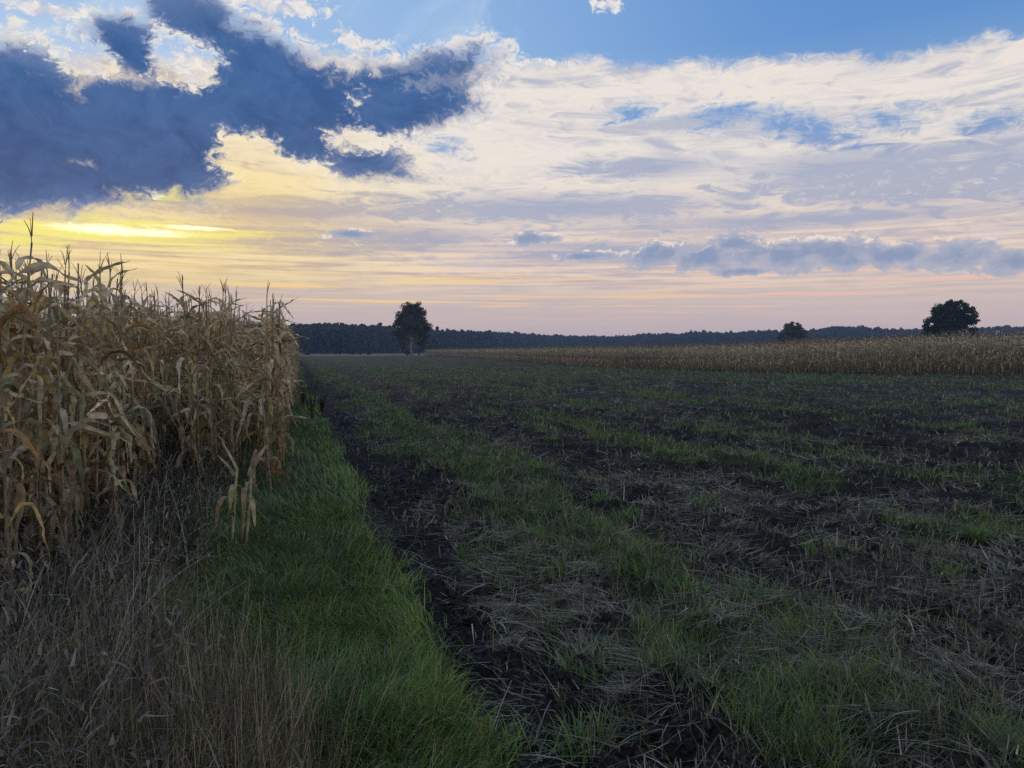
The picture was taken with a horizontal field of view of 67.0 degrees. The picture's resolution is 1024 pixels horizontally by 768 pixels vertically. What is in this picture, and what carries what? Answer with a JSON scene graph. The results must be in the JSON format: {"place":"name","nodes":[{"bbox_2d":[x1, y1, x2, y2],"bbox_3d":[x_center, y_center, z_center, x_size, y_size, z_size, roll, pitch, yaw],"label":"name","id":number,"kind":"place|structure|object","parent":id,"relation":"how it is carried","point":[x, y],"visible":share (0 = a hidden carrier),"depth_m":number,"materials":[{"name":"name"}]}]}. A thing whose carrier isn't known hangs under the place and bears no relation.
{"place":"outdoors","nodes":[
{"label":"outdoors","id":0,"kind":"place"},
{"bbox_2d":[0,352,1023,767],"bbox_3d":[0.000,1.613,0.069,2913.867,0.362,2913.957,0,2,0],"label":"field ground","id":1,"kind":"structure","parent":0,"point":[432,550],"depth_m":7.75,"materials":[{"name":"soil"}]},
{"bbox_2d":[0,250,48,585],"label":"maize plant","id":2,"kind":"object","parent":1,"relation":"on","point":[7,401],"visible":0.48,"depth_m":4.89,"materials":[{"name":"brown plant"}]},
{"bbox_2d":[1,249,51,496],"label":"maize plant","id":3,"kind":"object","parent":1,"relation":"on","point":[11,337],"visible":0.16,"depth_m":6.58,"materials":[{"name":"brown plant"}]},
{"bbox_2d":[0,279,52,493],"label":"maize plant","id":4,"kind":"object","parent":1,"relation":"on","point":[10,320],"visible":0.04,"depth_m":6.34,"materials":[{"name":"brown plant"}]},
{"bbox_2d":[1,241,56,491],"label":"maize plant","id":5,"kind":"object","parent":1,"relation":"on","point":[53,363],"visible":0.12,"depth_m":6.68,"materials":[{"name":"brown plant"}]},
{"bbox_2d":[0,283,60,562],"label":"maize plant","id":6,"kind":"object","parent":1,"relation":"on","point":[32,387],"visible":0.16,"depth_m":5.67,"materials":[{"name":"brown plant"}]},
{"bbox_2d":[0,334,74,566],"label":"maize plant","id":7,"kind":"object","parent":1,"relation":"on","point":[25,432],"visible":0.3,"depth_m":5.16,"materials":[{"name":"brown plant"}]},
{"bbox_2d":[0,388,76,635],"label":"maize plant","id":8,"kind":"object","parent":1,"relation":"on","point":[22,437],"visible":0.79,"depth_m":3.97,"materials":[{"name":"brown plant"}]},
{"bbox_2d":[0,270,79,569],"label":"maize plant","id":9,"kind":"object","parent":1,"relation":"on","point":[48,403],"visible":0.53,"depth_m":5.25,"materials":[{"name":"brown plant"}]},
{"bbox_2d":[0,206,81,600],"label":"maize plant","id":10,"kind":"object","parent":1,"relation":"on","point":[35,267],"visible":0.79,"depth_m":4.44,"materials":[{"name":"brown plant"}]},
{"bbox_2d":[0,215,83,575],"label":"maize plant","id":11,"kind":"object","parent":1,"relation":"on","point":[22,413],"visible":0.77,"depth_m":5.04,"materials":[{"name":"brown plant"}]},
{"bbox_2d":[0,272,104,557],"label":"maize plant","id":12,"kind":"object","parent":1,"relation":"on","point":[39,368],"visible":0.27,"depth_m":5.52,"materials":[{"name":"brown plant"}]},
{"bbox_2d":[0,311,111,587],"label":"maize plant","id":13,"kind":"object","parent":1,"relation":"on","point":[61,448],"visible":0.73,"depth_m":4.96,"materials":[{"name":"beige plant"}]},
{"bbox_2d":[0,253,121,565],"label":"maize plant","id":14,"kind":"object","parent":1,"relation":"on","point":[64,312],"visible":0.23,"depth_m":5.64,"materials":[{"name":"brown plant"}]},
{"bbox_2d":[31,252,91,490],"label":"maize plant","id":15,"kind":"object","parent":1,"relation":"on","point":[52,330],"visible":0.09,"depth_m":7.22,"materials":[{"name":"brown plant"}]},
{"bbox_2d":[0,245,131,555],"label":"maize plant","id":16,"kind":"object","parent":1,"relation":"on","point":[96,415],"visible":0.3,"depth_m":5.92,"materials":[{"name":"brown plant"}]},
{"bbox_2d":[0,259,132,580],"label":"maize plant","id":17,"kind":"object","parent":1,"relation":"on","point":[82,407],"visible":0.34,"depth_m":5.37,"materials":[{"name":"brown plant"}]},
{"bbox_2d":[8,261,133,522],"bbox_3d":[-3.651,0.176,6.446,0.968,2.385,0.629,-2,3,-32],"label":"maize plant","id":18,"kind":"object","parent":1,"relation":"on","point":[56,299],"visible":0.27,"depth_m":6.60,"materials":[{"name":"brown plant"}]},
{"bbox_2d":[20,247,134,542],"bbox_3d":[-3.626,0.159,5.983,0.794,2.460,1.011,1,3,20],"label":"maize plant","id":19,"kind":"object","parent":1,"relation":"on","point":[73,383],"visible":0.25,"depth_m":6.13,"materials":[{"name":"brown plant"}]},
{"bbox_2d":[52,293,128,513],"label":"maize plant","id":20,"kind":"object","parent":1,"relation":"on","point":[73,346],"visible":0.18,"depth_m":7.20,"materials":[{"name":"brown plant"}]},
{"bbox_2d":[41,261,156,524],"bbox_3d":[-3.350,0.167,6.280,0.813,2.417,0.794,0,2,4],"label":"maize plant","id":21,"kind":"object","parent":1,"relation":"on","point":[83,385],"visible":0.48,"depth_m":6.29,"materials":[{"name":"brown plant"}]},
{"bbox_2d":[45,285,153,514],"bbox_3d":[-3.707,0.232,6.840,1.137,2.216,0.434,-1,3,-13],"label":"maize plant","id":22,"kind":"object","parent":1,"relation":"on","point":[108,360],"visible":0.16,"depth_m":6.75,"materials":[{"name":"brown plant"}]},
{"bbox_2d":[47,301,152,545],"bbox_3d":[-3.336,0.350,6.391,0.511,2.053,0.898,1,3,17],"label":"maize plant","id":23,"kind":"object","parent":1,"relation":"on","point":[128,355],"visible":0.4,"depth_m":6.36,"materials":[{"name":"brown plant"}]},
{"bbox_2d":[65,284,134,492],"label":"maize plant","id":24,"kind":"object","parent":1,"relation":"on","point":[84,439],"visible":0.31,"depth_m":6.50,"materials":[{"name":"brown plant"}]},
{"bbox_2d":[70,361,138,557],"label":"maize plant","id":25,"kind":"object","parent":1,"relation":"on","point":[111,459],"visible":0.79,"depth_m":5.82,"materials":[{"name":"brown plant"}]},
{"bbox_2d":[72,264,136,513],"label":"maize plant","id":26,"kind":"object","parent":1,"relation":"on","point":[94,378],"visible":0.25,"depth_m":7.31,"materials":[{"name":"brown plant"}]},
{"bbox_2d":[68,251,151,506],"bbox_3d":[-3.955,0.030,7.500,1.053,2.608,0.517,2,3,41],"label":"maize plant","id":27,"kind":"object","parent":1,"relation":"on","point":[98,280],"visible":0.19,"depth_m":7.47,"materials":[{"name":"brown plant"}]},
{"bbox_2d":[73,278,158,521],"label":"maize plant","id":28,"kind":"object","parent":1,"relation":"on","point":[97,335],"visible":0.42,"depth_m":7.20,"materials":[{"name":"brown plant"}]},
{"bbox_2d":[91,295,145,508],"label":"maize plant","id":29,"kind":"object","parent":1,"relation":"on","point":[125,365],"visible":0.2,"depth_m":7.67,"materials":[{"name":"brown plant"}]},
{"bbox_2d":[83,253,156,504],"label":"maize plant","id":30,"kind":"object","parent":1,"relation":"on","point":[131,367],"visible":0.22,"depth_m":7.93,"materials":[{"name":"brown plant"}]},
{"bbox_2d":[91,290,151,494],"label":"maize plant","id":31,"kind":"object","parent":1,"relation":"on","point":[144,397],"visible":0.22,"depth_m":8.34,"materials":[{"name":"brown plant"}]},
{"bbox_2d":[70,253,180,517],"bbox_3d":[-3.446,0.082,7.114,0.695,2.529,1.016,2,3,44],"label":"maize plant","id":32,"kind":"object","parent":1,"relation":"on","point":[102,287],"visible":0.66,"depth_m":7.03,"materials":[{"name":"brown plant"}]},
{"bbox_2d":[88,290,163,489],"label":"maize plant","id":33,"kind":"object","parent":1,"relation":"on","point":[134,455],"visible":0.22,"depth_m":8.08,"materials":[{"name":"brown plant"}]},
{"bbox_2d":[103,288,156,489],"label":"maize plant","id":34,"kind":"object","parent":1,"relation":"on","point":[148,435],"visible":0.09,"depth_m":8.76,"materials":[{"name":"brown plant"}]},
{"bbox_2d":[96,269,169,479],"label":"maize plant","id":35,"kind":"object","parent":1,"relation":"on","point":[142,324],"visible":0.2,"depth_m":8.12,"materials":[{"name":"brown plant"}]},
{"bbox_2d":[106,279,162,484],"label":"maize plant","id":36,"kind":"object","parent":1,"relation":"on","point":[138,425],"visible":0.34,"depth_m":8.54,"materials":[{"name":"brown plant"}]},
{"bbox_2d":[120,292,158,489],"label":"maize plant","id":37,"kind":"object","parent":1,"relation":"on","point":[139,347],"visible":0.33,"depth_m":8.90,"materials":[{"name":"brown plant"}]},
{"bbox_2d":[111,313,181,482],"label":"maize plant","id":38,"kind":"object","parent":1,"relation":"on","point":[151,404],"visible":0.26,"depth_m":9.16,"materials":[{"name":"brown plant"}]},
{"bbox_2d":[134,301,167,476],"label":"maize plant","id":39,"kind":"object","parent":1,"relation":"on","point":[146,363],"visible":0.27,"depth_m":9.46,"materials":[{"name":"brown plant"}]},
{"bbox_2d":[2,301,303,427],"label":"maize stand","id":40,"kind":"object","parent":1,"relation":"on","point":[296,357],"visible":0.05,"depth_m":20.33,"materials":[{"name":"beige plant"}]},
{"bbox_2d":[128,283,179,477],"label":"maize plant","id":41,"kind":"object","parent":1,"relation":"on","point":[160,392],"visible":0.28,"depth_m":9.62,"materials":[{"name":"beige plant"}]},
{"bbox_2d":[135,294,177,456],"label":"maize plant","id":42,"kind":"object","parent":1,"relation":"on","point":[154,415],"visible":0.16,"depth_m":10.00,"materials":[{"name":"beige plant"}]},
{"bbox_2d":[120,282,195,470],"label":"maize plant","id":43,"kind":"object","parent":1,"relation":"on","point":[154,408],"visible":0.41,"depth_m":8.91,"materials":[{"name":"beige plant"}]},
{"bbox_2d":[134,285,185,473],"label":"maize plant","id":44,"kind":"object","parent":1,"relation":"on","point":[172,380],"visible":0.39,"depth_m":9.70,"materials":[{"name":"beige plant"}]},
{"bbox_2d":[135,290,189,445],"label":"maize plant","id":45,"kind":"object","parent":1,"relation":"on","point":[170,337],"visible":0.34,"depth_m":11.14,"materials":[{"name":"beige plant"}]},
{"bbox_2d":[126,289,200,429],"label":"maize plant","id":46,"kind":"object","parent":1,"relation":"on","point":[176,374],"visible":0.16,"depth_m":10.32,"materials":[{"name":"beige plant"}]},
{"bbox_2d":[138,312,189,453],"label":"maize plant","id":47,"kind":"object","parent":1,"relation":"on","point":[171,346],"visible":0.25,"depth_m":10.19,"materials":[{"name":"beige plant"}]},
{"bbox_2d":[155,309,182,448],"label":"maize plant","id":48,"kind":"object","parent":1,"relation":"on","point":[165,346],"visible":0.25,"depth_m":10.59,"materials":[{"name":"beige plant"}]},
{"bbox_2d":[153,316,195,445],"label":"maize plant","id":49,"kind":"object","parent":1,"relation":"on","point":[177,351],"visible":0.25,"depth_m":11.01,"materials":[{"name":"beige plant"}]},
{"bbox_2d":[160,303,194,431],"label":"maize plant","id":50,"kind":"object","parent":1,"relation":"on","point":[172,353],"visible":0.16,"depth_m":11.14,"materials":[{"name":"beige plant"}]},
{"bbox_2d":[160,288,221,471],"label":"maize plant","id":51,"kind":"object","parent":1,"relation":"on","point":[213,347],"visible":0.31,"depth_m":9.67,"materials":[{"name":"brown plant"}]},
{"bbox_2d":[168,272,214,485],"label":"maize plant","id":52,"kind":"object","parent":1,"relation":"on","point":[181,431],"visible":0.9,"depth_m":8.56,"materials":[{"name":"brown plant"}]},
{"bbox_2d":[169,284,224,419],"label":"maize plant","id":53,"kind":"object","parent":1,"relation":"on","point":[192,297],"visible":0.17,"depth_m":10.92,"materials":[{"name":"beige plant"}]},
{"bbox_2d":[0,404,400,767],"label":"dry weeds","id":54,"kind":"object","parent":1,"relation":"on","point":[78,717],"visible":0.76,"depth_m":2.87,"materials":[{"name":"brown plant"}]},
{"bbox_2d":[148,286,260,488],"bbox_3d":[-3.445,0.081,8.576,1.058,2.343,0.838,2,3,40],"label":"maize plant","id":55,"kind":"object","parent":1,"relation":"on","point":[195,379],"visible":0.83,"depth_m":8.67,"materials":[{"name":"beige plant"}]},
{"bbox_2d":[179,277,231,457],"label":"maize plant","id":56,"kind":"object","parent":1,"relation":"on","point":[220,355],"visible":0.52,"depth_m":10.01,"materials":[{"name":"beige plant"}]},
{"bbox_2d":[180,315,232,478],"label":"maize plant","id":57,"kind":"object","parent":1,"relation":"on","point":[215,367],"visible":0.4,"depth_m":9.48,"materials":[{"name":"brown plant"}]},
{"bbox_2d":[168,295,251,482],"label":"maize plant","id":58,"kind":"object","parent":1,"relation":"on","point":[203,414],"visible":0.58,"depth_m":9.18,"materials":[{"name":"beige plant"}]},
{"bbox_2d":[184,289,246,481],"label":"maize plant","id":59,"kind":"object","parent":1,"relation":"on","point":[203,399],"visible":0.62,"depth_m":9.13,"materials":[{"name":"brown plant"}]},
{"bbox_2d":[192,290,242,474],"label":"maize plant","id":60,"kind":"object","parent":1,"relation":"on","point":[230,391],"visible":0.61,"depth_m":9.66,"materials":[{"name":"beige plant"}]},
{"bbox_2d":[205,298,243,453],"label":"maize plant","id":61,"kind":"object","parent":1,"relation":"on","point":[220,376],"visible":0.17,"depth_m":10.60,"materials":[{"name":"brown plant"}]},
{"bbox_2d":[190,300,259,457],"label":"maize plant","id":62,"kind":"object","parent":1,"relation":"on","point":[233,383],"visible":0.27,"depth_m":9.86,"materials":[{"name":"brown plant"}]},
{"bbox_2d":[205,287,250,454],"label":"maize plant","id":63,"kind":"object","parent":1,"relation":"on","point":[234,407],"visible":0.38,"depth_m":10.46,"materials":[{"name":"beige plant"}]},
{"bbox_2d":[200,287,255,452],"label":"maize plant","id":64,"kind":"object","parent":1,"relation":"on","point":[243,369],"visible":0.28,"depth_m":10.38,"materials":[{"name":"beige plant"}]},
{"bbox_2d":[195,295,263,459],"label":"maize plant","id":65,"kind":"object","parent":1,"relation":"on","point":[229,429],"visible":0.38,"depth_m":10.19,"materials":[{"name":"brown plant"}]},
{"bbox_2d":[200,322,258,439],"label":"maize plant","id":66,"kind":"object","parent":1,"relation":"on","point":[250,425],"visible":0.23,"depth_m":12.19,"materials":[{"name":"beige plant"}]},
{"bbox_2d":[200,292,260,436],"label":"maize plant","id":67,"kind":"object","parent":1,"relation":"on","point":[257,411],"visible":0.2,"depth_m":12.60,"materials":[{"name":"beige plant"}]},
{"bbox_2d":[215,441,265,541],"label":"maize plant","id":68,"kind":"object","parent":1,"relation":"on","point":[232,496],"visible":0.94,"depth_m":6.25,"materials":[{"name":"beige plant"}]},
{"bbox_2d":[228,325,254,445],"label":"maize plant","id":69,"kind":"object","parent":1,"relation":"on","point":[246,336],"visible":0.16,"depth_m":11.93,"materials":[{"name":"brown plant"}]},
{"bbox_2d":[235,302,260,435],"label":"maize plant","id":70,"kind":"object","parent":1,"relation":"on","point":[248,331],"visible":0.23,"depth_m":13.01,"materials":[{"name":"brown plant"}]},
{"bbox_2d":[239,303,259,432],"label":"maize plant","id":71,"kind":"object","parent":1,"relation":"on","point":[244,353],"visible":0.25,"depth_m":13.61,"materials":[{"name":"beige plant"}]},
{"bbox_2d":[222,294,294,480],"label":"maize plant","id":72,"kind":"object","parent":1,"relation":"on","point":[273,391],"visible":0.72,"depth_m":9.10,"materials":[{"name":"brown plant"}]},
{"bbox_2d":[231,283,291,481],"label":"maize plant","id":73,"kind":"object","parent":1,"relation":"on","point":[269,416],"visible":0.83,"depth_m":9.19,"materials":[{"name":"beige plant"}]},
{"bbox_2d":[233,322,298,454],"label":"maize plant","id":74,"kind":"object","parent":1,"relation":"on","point":[291,378],"visible":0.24,"depth_m":11.41,"materials":[{"name":"brown plant"}]},
{"bbox_2d":[236,300,299,464],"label":"maize plant","id":75,"kind":"object","parent":1,"relation":"on","point":[283,387],"visible":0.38,"depth_m":10.39,"materials":[{"name":"beige plant"}]},
{"bbox_2d":[223,329,313,489],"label":"maize plant","id":76,"kind":"object","parent":1,"relation":"on","point":[281,472],"visible":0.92,"depth_m":8.68,"materials":[{"name":"brown plant"}]},
{"bbox_2d":[241,296,301,448],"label":"maize plant","id":77,"kind":"object","parent":1,"relation":"on","point":[255,341],"visible":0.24,"depth_m":11.45,"materials":[{"name":"beige plant"}]},
{"bbox_2d":[242,299,303,460],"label":"maize plant","id":78,"kind":"object","parent":1,"relation":"on","point":[286,385],"visible":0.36,"depth_m":10.96,"materials":[{"name":"brown plant"}]},
{"bbox_2d":[249,313,304,448],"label":"maize plant","id":79,"kind":"object","parent":1,"relation":"on","point":[291,385],"visible":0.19,"depth_m":11.94,"materials":[{"name":"beige plant"}]},
{"bbox_2d":[257,296,308,481],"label":"maize plant","id":80,"kind":"object","parent":1,"relation":"on","point":[280,410],"visible":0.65,"depth_m":9.33,"materials":[{"name":"beige plant"}]},
{"bbox_2d":[298,377,317,418],"bbox_3d":[-4.552,0.369,17.275,0.331,1.045,0.679,-2,3,-34],"label":"dead dock","id":81,"kind":"object","parent":1,"relation":"on","point":[311,402],"visible":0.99,"depth_m":17.27,"materials":[{"name":"brown plant"}]},
{"bbox_2d":[81,368,548,767],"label":"grass strip","id":82,"kind":"object","parent":1,"relation":"on","point":[429,707],"depth_m":4.21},
{"bbox_2d":[330,337,345,354],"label":"bush","id":83,"kind":"object","parent":1,"relation":"on","point":[337,345],"visible":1,"depth_m":308.46,"materials":[{"name":"green plant"}]},
{"bbox_2d":[391,301,432,355],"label":"birch tree","id":84,"kind":"object","parent":1,"relation":"on","point":[410,321],"visible":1,"depth_m":243.78,"materials":[{"name":"green plant"}]},
{"bbox_2d":[526,608,578,642],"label":"grass tuft","id":85,"kind":"object","parent":1,"relation":"on","point":[549,632],"visible":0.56,"depth_m":4.39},
{"bbox_2d":[542,547,596,579],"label":"grass tuft","id":86,"kind":"object","parent":1,"relation":"on","point":[562,569],"visible":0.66,"depth_m":5.40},
{"bbox_2d":[535,696,633,767],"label":"grass tuft","id":87,"kind":"object","parent":1,"relation":"on","point":[579,731],"visible":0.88,"depth_m":3.23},
{"bbox_2d":[546,631,639,683],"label":"grass tuft","id":88,"kind":"object","parent":1,"relation":"on","point":[569,659],"visible":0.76,"depth_m":3.91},
{"bbox_2d":[609,501,646,522],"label":"grass tuft","id":89,"kind":"object","parent":1,"relation":"on","point":[628,514],"visible":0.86,"depth_m":7.23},
{"bbox_2d":[235,322,1023,353],"bbox_3d":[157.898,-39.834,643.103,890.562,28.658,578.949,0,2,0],"label":"wood","id":90,"kind":"object","parent":1,"relation":"on","point":[377,338],"visible":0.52,"depth_m":716.42,"materials":[{"name":"green plant"}]},
{"bbox_2d":[628,557,682,578],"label":"grass tuft","id":91,"kind":"object","parent":1,"relation":"on","point":[644,569],"visible":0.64,"depth_m":5.40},
{"bbox_2d":[303,365,1023,767],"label":"field regrowth","id":92,"kind":"object","parent":1,"relation":"on","point":[791,727],"visible":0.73,"depth_m":5.83,"materials":[{"name":"green plant"}]},
{"bbox_2d":[311,365,1023,767],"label":"straw litter","id":93,"kind":"object","parent":1,"relation":"on","point":[609,643],"visible":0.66,"depth_m":4.72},
{"bbox_2d":[327,400,1023,767],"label":"soil clods","id":94,"kind":"object","parent":1,"relation":"on","point":[689,746],"visible":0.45,"depth_m":4.08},
{"bbox_2d":[649,570,715,598],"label":"grass tuft","id":95,"kind":"object","parent":1,"relation":"on","point":[690,585],"visible":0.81,"depth_m":5.03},
{"bbox_2d":[679,488,722,505],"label":"grass tuft","id":96,"kind":"object","parent":1,"relation":"on","point":[699,498],"visible":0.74,"depth_m":8.05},
{"bbox_2d":[424,327,1023,374],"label":"maize field","id":97,"kind":"structure","parent":1,"relation":"on","point":[851,355],"depth_m":56.86,"materials":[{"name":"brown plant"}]},
{"bbox_2d":[723,569,792,600],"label":"grass tuft","id":98,"kind":"object","parent":1,"relation":"on","point":[760,586],"visible":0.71,"depth_m":5.05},
{"bbox_2d":[776,321,808,344],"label":"oak tree","id":99,"kind":"object","parent":1,"relation":"on","point":[792,330],"visible":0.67,"depth_m":298.64,"materials":[{"name":"green plant"}]},
{"bbox_2d":[747,716,854,767],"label":"grass tuft","id":100,"kind":"object","parent":1,"relation":"on","point":[800,749],"visible":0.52,"depth_m":3.04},
{"bbox_2d":[763,666,892,735],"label":"grass tuft","id":101,"kind":"object","parent":1,"relation":"on","point":[856,701],"visible":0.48,"depth_m":3.39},
{"bbox_2d":[896,531,943,548],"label":"grass tuft","id":102,"kind":"object","parent":1,"relation":"on","point":[906,542],"visible":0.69,"depth_m":6.39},
{"bbox_2d":[922,553,971,578],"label":"grass tuft","id":103,"kind":"object","parent":1,"relation":"on","point":[950,567],"visible":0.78,"depth_m":5.42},
{"bbox_2d":[919,299,980,348],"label":"tree","id":104,"kind":"object","parent":1,"relation":"on","point":[949,316],"visible":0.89,"depth_m":183.55,"materials":[{"name":"green plant"}]},
{"bbox_2d":[949,515,997,540],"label":"grass tuft","id":105,"kind":"object","parent":1,"relation":"on","point":[981,534],"visible":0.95,"depth_m":6.38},
{"bbox_2d":[0,0,1023,336],"label":"sky","id":106,"kind":"structure","parent":0,"point":[610,168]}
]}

